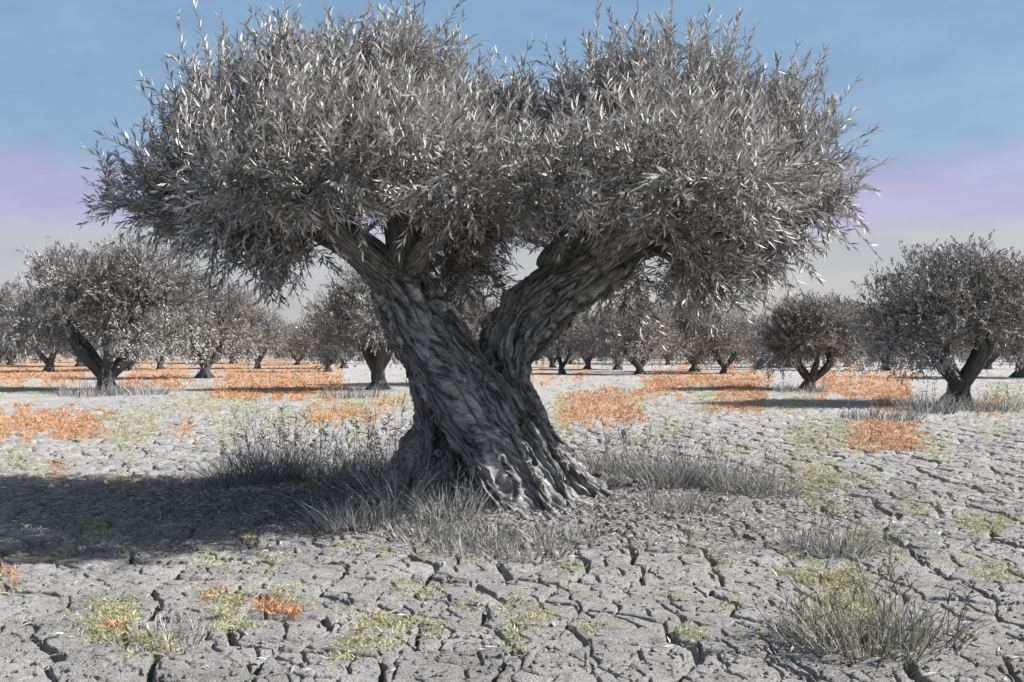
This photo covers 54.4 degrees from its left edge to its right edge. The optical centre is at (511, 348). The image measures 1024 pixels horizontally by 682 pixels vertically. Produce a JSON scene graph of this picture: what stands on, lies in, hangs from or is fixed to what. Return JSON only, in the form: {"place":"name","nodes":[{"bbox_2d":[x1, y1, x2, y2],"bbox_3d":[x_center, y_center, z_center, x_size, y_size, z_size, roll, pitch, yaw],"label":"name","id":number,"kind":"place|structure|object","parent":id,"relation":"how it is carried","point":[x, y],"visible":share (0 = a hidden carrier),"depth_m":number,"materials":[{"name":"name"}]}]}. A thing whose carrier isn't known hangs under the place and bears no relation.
{"place":"outdoors","nodes":[
{"label":"outdoors","id":0,"kind":"place"},
{"bbox_2d":[0,349,1023,681],"bbox_3d":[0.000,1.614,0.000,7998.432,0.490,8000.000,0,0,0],"label":"ground","id":1,"kind":"structure","parent":0,"point":[664,617],"depth_m":7.58,"materials":[{"name":"grey soil"}]},
{"bbox_2d":[0,278,42,355],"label":"olive tree","id":2,"kind":"object","parent":1,"relation":"on","point":[5,290],"visible":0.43,"depth_m":58.62,"materials":[{"name":"grey plant"}]},
{"bbox_2d":[0,342,49,364],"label":"olive tree","id":3,"kind":"object","parent":1,"relation":"on","point":[11,360],"visible":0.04,"depth_m":94.53,"materials":[{"name":"grey plant"}]},
{"bbox_2d":[0,290,102,371],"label":"olive tree","id":4,"kind":"object","parent":1,"relation":"on","point":[49,364],"visible":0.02,"depth_m":70.70,"materials":[{"name":"grey plant"}]},
{"bbox_2d":[43,320,102,366],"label":"olive tree","id":5,"kind":"object","parent":1,"relation":"on","point":[80,364],"visible":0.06,"depth_m":90.17,"materials":[{"name":"grey plant"}]},
{"bbox_2d":[50,369,129,396],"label":"grass tuft","id":6,"kind":"object","parent":1,"relation":"on","point":[66,393],"visible":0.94,"depth_m":34.03,"materials":[{"name":"plant"}]},
{"bbox_2d":[0,227,241,390],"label":"olive tree","id":7,"kind":"object","parent":1,"relation":"on","point":[128,287],"visible":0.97,"depth_m":37.43,"materials":[{"name":"grey plant"}]},
{"bbox_2d":[87,311,177,370],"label":"olive tree","id":8,"kind":"object","parent":1,"relation":"on","point":[130,366],"visible":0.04,"depth_m":72.94,"materials":[{"name":"grey plant"}]},
{"bbox_2d":[99,372,179,395],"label":"grass tuft","id":9,"kind":"object","parent":1,"relation":"on","point":[141,391],"visible":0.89,"depth_m":34.78,"materials":[{"name":"plant"}]},
{"bbox_2d":[100,610,221,658],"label":"grass tuft","id":10,"kind":"object","parent":1,"relation":"on","point":[164,629],"visible":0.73,"depth_m":5.49,"materials":[{"name":"plant"}]},
{"bbox_2d":[125,337,200,368],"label":"olive tree","id":11,"kind":"object","parent":1,"relation":"on","point":[161,360],"visible":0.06,"depth_m":79.31,"materials":[{"name":"grey plant"}]},
{"bbox_2d":[140,267,279,377],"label":"olive tree","id":12,"kind":"object","parent":1,"relation":"on","point":[237,317],"visible":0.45,"depth_m":53.39,"materials":[{"name":"grey plant"}]},
{"bbox_2d":[211,340,261,363],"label":"olive tree","id":13,"kind":"object","parent":1,"relation":"on","point":[231,359],"visible":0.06,"depth_m":104.14,"materials":[{"name":"grey plant"}]},
{"bbox_2d":[175,420,299,489],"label":"grass tuft","id":14,"kind":"object","parent":1,"relation":"on","point":[253,478],"visible":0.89,"depth_m":11.79,"materials":[{"name":"plant"}]},
{"bbox_2d":[223,301,296,368],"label":"olive tree","id":15,"kind":"object","parent":1,"relation":"on","point":[273,323],"visible":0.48,"depth_m":82.19,"materials":[{"name":"grey plant"}]},
{"bbox_2d":[205,392,339,482],"bbox_3d":[-2.953,1.154,12.424,1.749,1.229,2.119,0,0,0],"label":"grass tuft","id":16,"kind":"object","parent":1,"relation":"on","point":[285,458],"visible":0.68,"depth_m":12.40,"materials":[{"name":"plant"}]},
{"bbox_2d":[269,317,331,364],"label":"olive tree","id":17,"kind":"object","parent":1,"relation":"on","point":[296,359],"visible":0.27,"depth_m":98.95,"materials":[{"name":"grey plant"}]},
{"bbox_2d":[246,416,366,483],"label":"grass tuft","id":18,"kind":"object","parent":1,"relation":"on","point":[306,475],"visible":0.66,"depth_m":11.99,"materials":[{"name":"plant"}]},
{"bbox_2d":[285,306,356,371],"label":"olive tree","id":19,"kind":"object","parent":1,"relation":"on","point":[305,333],"visible":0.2,"depth_m":67.85,"materials":[{"name":"grey plant"}]},
{"bbox_2d":[306,311,376,367],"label":"olive tree","id":20,"kind":"object","parent":1,"relation":"on","point":[344,365],"depth_m":82.78,"materials":[{"name":"grey plant"}]},
{"bbox_2d":[292,259,402,389],"bbox_3d":[-4.957,-0.931,38.208,6.554,5.576,5.877,0,0,0],"label":"olive tree","id":21,"kind":"object","parent":1,"relation":"on","point":[361,328],"visible":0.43,"depth_m":37.73,"materials":[{"name":"grey plant"}]},
{"bbox_2d":[298,415,401,485],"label":"grass tuft","id":22,"kind":"object","parent":1,"relation":"on","point":[324,475],"visible":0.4,"depth_m":11.61,"materials":[{"name":"plant"}]},
{"bbox_2d":[315,374,390,399],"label":"grass tuft","id":23,"kind":"object","parent":1,"relation":"on","point":[359,392],"visible":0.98,"depth_m":32.45,"materials":[{"name":"plant"}]},
{"bbox_2d":[281,463,426,534],"bbox_3d":[-1.396,1.360,8.861,1.280,0.703,1.190,0,0,0],"label":"grass tuft","id":24,"kind":"object","parent":1,"relation":"on","point":[346,519],"visible":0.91,"depth_m":8.79,"materials":[{"name":"plant"}]},
{"bbox_2d":[306,404,407,489],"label":"grass tuft","id":25,"kind":"object","parent":1,"relation":"on","point":[339,474],"visible":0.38,"depth_m":10.97,"materials":[{"name":"plant"}]},
{"bbox_2d":[298,380,472,516],"bbox_3d":[-1.127,0.944,9.319,1.756,1.364,1.839,0,0,36],"label":"grass tuft","id":26,"kind":"object","parent":1,"relation":"on","point":[395,490],"visible":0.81,"depth_m":9.34,"materials":[{"name":"plant"}]},
{"bbox_2d":[367,493,484,546],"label":"grass tuft","id":27,"kind":"object","parent":1,"relation":"on","point":[401,534],"visible":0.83,"depth_m":8.31,"materials":[{"name":"plant"}]},
{"bbox_2d":[397,462,524,525],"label":"grass tuft","id":28,"kind":"object","parent":1,"relation":"on","point":[459,508],"visible":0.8,"depth_m":9.01,"materials":[{"name":"plant"}]},
{"bbox_2d":[439,279,499,340],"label":"olive tree","id":29,"kind":"object","parent":1,"relation":"on","point":[475,327],"visible":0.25,"depth_m":42.07,"materials":[{"name":"grey plant"}]},
{"bbox_2d":[420,527,524,558],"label":"grass tuft","id":30,"kind":"object","parent":1,"relation":"on","point":[441,544],"visible":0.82,"depth_m":7.81,"materials":[{"name":"plant"}]},
{"bbox_2d":[76,0,895,514],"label":"olive tree","id":31,"kind":"object","parent":1,"relation":"on","point":[702,172],"visible":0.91,"depth_m":9.59,"materials":[{"name":"grey plant"}]},
{"bbox_2d":[436,493,551,546],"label":"grass tuft","id":32,"kind":"object","parent":1,"relation":"on","point":[485,535],"visible":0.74,"depth_m":8.26,"materials":[{"name":"plant"}]},
{"bbox_2d":[0,358,1004,644],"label":"rusty grass","id":33,"kind":"structure","parent":1,"relation":"on","point":[656,382],"depth_m":32.87,"materials":[{"name":"orange plant"}]},
{"bbox_2d":[0,312,1010,363],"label":"distant olive grove","id":34,"kind":"object","parent":1,"relation":"on","point":[291,357],"visible":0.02,"depth_m":109.41,"materials":[{"name":"grey plant"}]},
{"bbox_2d":[0,379,1023,671],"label":"green weeds","id":35,"kind":"object","parent":1,"relation":"on","point":[372,621],"visible":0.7,"depth_m":7.08,"materials":[{"name":"green plant"}]},
{"bbox_2d":[0,431,1023,681],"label":"soil crumbs","id":36,"kind":"object","parent":1,"relation":"on","point":[494,561],"visible":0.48,"depth_m":6.97,"materials":[{"name":"grey soil"}]},
{"bbox_2d":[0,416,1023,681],"bbox_3d":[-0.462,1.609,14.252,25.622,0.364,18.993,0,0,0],"label":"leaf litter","id":37,"kind":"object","parent":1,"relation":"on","point":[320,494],"visible":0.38,"depth_m":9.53,"materials":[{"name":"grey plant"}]},
{"bbox_2d":[0,363,1023,561],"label":"dry stubble","id":38,"kind":"object","parent":1,"relation":"on","point":[292,507],"visible":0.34,"depth_m":10.30,"materials":[{"name":"grey plant"}]},
{"bbox_2d":[471,517,585,564],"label":"grass tuft","id":39,"kind":"object","parent":1,"relation":"on","point":[521,553],"visible":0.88,"depth_m":7.64,"materials":[{"name":"plant"}]},
{"bbox_2d":[507,514,603,546],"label":"grass tuft","id":40,"kind":"object","parent":1,"relation":"on","point":[550,535],"visible":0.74,"depth_m":8.28,"materials":[{"name":"plant"}]},
{"bbox_2d":[541,346,584,367],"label":"olive tree","id":41,"kind":"object","parent":1,"relation":"on","point":[552,361],"visible":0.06,"depth_m":86.26,"materials":[{"name":"grey plant"}]},
{"bbox_2d":[535,313,606,373],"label":"olive tree","id":42,"kind":"object","parent":1,"relation":"on","point":[574,331],"visible":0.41,"depth_m":63.45,"materials":[{"name":"grey plant"}]},
{"bbox_2d":[550,305,618,368],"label":"olive tree","id":43,"kind":"object","parent":1,"relation":"on","point":[588,319],"visible":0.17,"depth_m":75.99,"materials":[{"name":"grey plant"}]},
{"bbox_2d":[578,302,648,369],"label":"olive tree","id":44,"kind":"object","parent":1,"relation":"on","point":[617,367],"visible":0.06,"depth_m":76.36,"materials":[{"name":"grey plant"}]},
{"bbox_2d":[571,420,665,489],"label":"grass tuft","id":45,"kind":"object","parent":1,"relation":"on","point":[612,472],"visible":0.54,"depth_m":10.91,"materials":[{"name":"plant"}]},
{"bbox_2d":[576,411,698,482],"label":"grass tuft","id":46,"kind":"object","parent":1,"relation":"on","point":[614,453],"visible":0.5,"depth_m":11.68,"materials":[{"name":"plant"}]},
{"bbox_2d":[578,292,702,374],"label":"olive tree","id":47,"kind":"object","parent":1,"relation":"on","point":[635,343],"visible":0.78,"depth_m":60.94,"materials":[{"name":"grey plant"}]},
{"bbox_2d":[599,415,730,491],"bbox_3d":[1.700,1.238,11.278,1.538,0.923,1.518,0,0,39],"label":"grass tuft","id":48,"kind":"object","parent":1,"relation":"on","point":[654,483],"visible":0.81,"depth_m":11.14,"materials":[{"name":"plant"}]},
{"bbox_2d":[646,323,695,364],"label":"olive tree","id":49,"kind":"object","parent":1,"relation":"on","point":[667,361],"visible":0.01,"depth_m":99.30,"materials":[{"name":"grey plant"}]},
{"bbox_2d":[630,486,736,515],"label":"grass tuft","id":50,"kind":"object","parent":1,"relation":"on","point":[679,503],"visible":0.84,"depth_m":9.73,"materials":[{"name":"plant"}]},
{"bbox_2d":[655,298,745,371],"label":"olive tree","id":51,"kind":"object","parent":1,"relation":"on","point":[693,367],"visible":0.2,"depth_m":67.61,"materials":[{"name":"grey plant"}]},
{"bbox_2d":[644,420,766,489],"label":"grass tuft","id":52,"kind":"object","parent":1,"relation":"on","point":[677,466],"visible":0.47,"depth_m":11.49,"materials":[{"name":"plant"}]},
{"bbox_2d":[685,304,771,373],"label":"olive tree","id":53,"kind":"object","parent":1,"relation":"on","point":[734,337],"visible":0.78,"depth_m":63.67,"materials":[{"name":"grey plant"}]},
{"bbox_2d":[672,432,789,495],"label":"grass tuft","id":54,"kind":"object","parent":1,"relation":"on","point":[722,483],"visible":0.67,"depth_m":11.10,"materials":[{"name":"plant"}]},
{"bbox_2d":[724,313,778,369],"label":"olive tree","id":55,"kind":"object","parent":1,"relation":"on","point":[755,340],"visible":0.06,"depth_m":76.25,"materials":[{"name":"grey plant"}]},
{"bbox_2d":[719,454,817,503],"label":"grass tuft","id":56,"kind":"object","parent":1,"relation":"on","point":[770,490],"visible":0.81,"depth_m":10.74,"materials":[{"name":"plant"}]},
{"bbox_2d":[747,307,825,367],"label":"olive tree","id":57,"kind":"object","parent":1,"relation":"on","point":[772,352],"visible":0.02,"depth_m":86.36,"materials":[{"name":"grey plant"}]},
{"bbox_2d":[771,374,828,392],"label":"grass tuft","id":58,"kind":"object","parent":1,"relation":"on","point":[807,389],"visible":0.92,"depth_m":36.08,"materials":[{"name":"plant"}]},
{"bbox_2d":[772,507,842,555],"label":"grass tuft","id":59,"kind":"object","parent":1,"relation":"on","point":[794,535],"visible":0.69,"depth_m":8.16,"materials":[{"name":"plant"}]},
{"bbox_2d":[743,289,885,389],"bbox_3d":[11.940,-0.256,38.975,6.117,4.207,5.393,0,0,0],"label":"olive tree","id":60,"kind":"object","parent":1,"relation":"on","point":[796,329],"visible":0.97,"depth_m":37.79,"materials":[{"name":"grey plant"}]},
{"bbox_2d":[746,579,909,653],"bbox_3d":[1.651,1.514,5.459,0.725,0.448,0.738,0,0,-29],"label":"grass tuft","id":61,"kind":"object","parent":1,"relation":"on","point":[780,634],"visible":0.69,"depth_m":5.45,"materials":[{"name":"plant"}]},
{"bbox_2d":[770,491,924,562],"bbox_3d":[2.574,1.429,7.824,0.977,0.659,0.859,0,0,-20],"label":"grass tuft","id":62,"kind":"object","parent":1,"relation":"on","point":[845,544],"visible":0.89,"depth_m":7.77,"materials":[{"name":"plant"}]},
{"bbox_2d":[821,323,892,366],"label":"olive tree","id":63,"kind":"object","parent":1,"relation":"on","point":[852,353],"depth_m":90.24,"materials":[{"name":"grey plant"}]},
{"bbox_2d":[752,537,1002,677],"bbox_3d":[1.883,1.384,5.341,1.288,0.722,1.263,0,0,0],"label":"grass tuft","id":64,"kind":"object","parent":1,"relation":"on","point":[811,636],"visible":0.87,"depth_m":5.27,"materials":[{"name":"plant"}]},
{"bbox_2d":[832,399,927,421],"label":"grass tuft","id":65,"kind":"object","parent":1,"relation":"on","point":[895,415],"visible":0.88,"depth_m":23.07,"materials":[{"name":"plant"}]},
{"bbox_2d":[847,298,921,370],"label":"olive tree","id":66,"kind":"object","parent":1,"relation":"on","point":[887,368],"visible":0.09,"depth_m":73.21,"materials":[{"name":"grey plant"}]},
{"bbox_2d":[846,574,996,652],"bbox_3d":[2.248,1.470,5.548,0.748,0.511,0.756,0,0,-20],"label":"grass tuft","id":67,"kind":"object","parent":1,"relation":"on","point":[958,633],"visible":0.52,"depth_m":5.45,"materials":[{"name":"plant"}]},
{"bbox_2d":[884,376,970,414],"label":"grass tuft","id":68,"kind":"object","parent":1,"relation":"on","point":[927,402],"visible":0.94,"depth_m":25.35,"materials":[{"name":"plant"}]},
{"bbox_2d":[835,229,1023,405],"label":"olive tree","id":69,"kind":"object","parent":1,"relation":"on","point":[938,316],"visible":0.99,"depth_m":28.08,"materials":[{"name":"grey plant"}]},
{"bbox_2d":[950,344,1014,368],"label":"olive tree","id":70,"kind":"object","parent":1,"relation":"on","point":[988,365],"visible":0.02,"depth_m":82.69,"materials":[{"name":"grey plant"}]},
{"bbox_2d":[950,382,1023,412],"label":"grass tuft","id":71,"kind":"object","parent":1,"relation":"on","point":[981,408],"visible":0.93,"depth_m":26.09,"materials":[{"name":"plant"}]},
{"bbox_2d":[962,298,1023,377],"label":"olive tree","id":72,"kind":"object","parent":1,"relation":"on","point":[1020,373],"visible":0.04,"depth_m":54.99,"materials":[{"name":"grey plant"}]},
{"bbox_2d":[0,0,1023,328],"label":"sky","id":73,"kind":"structure","parent":0,"point":[942,80],"materials":[{"name":"blue"}]}
]}

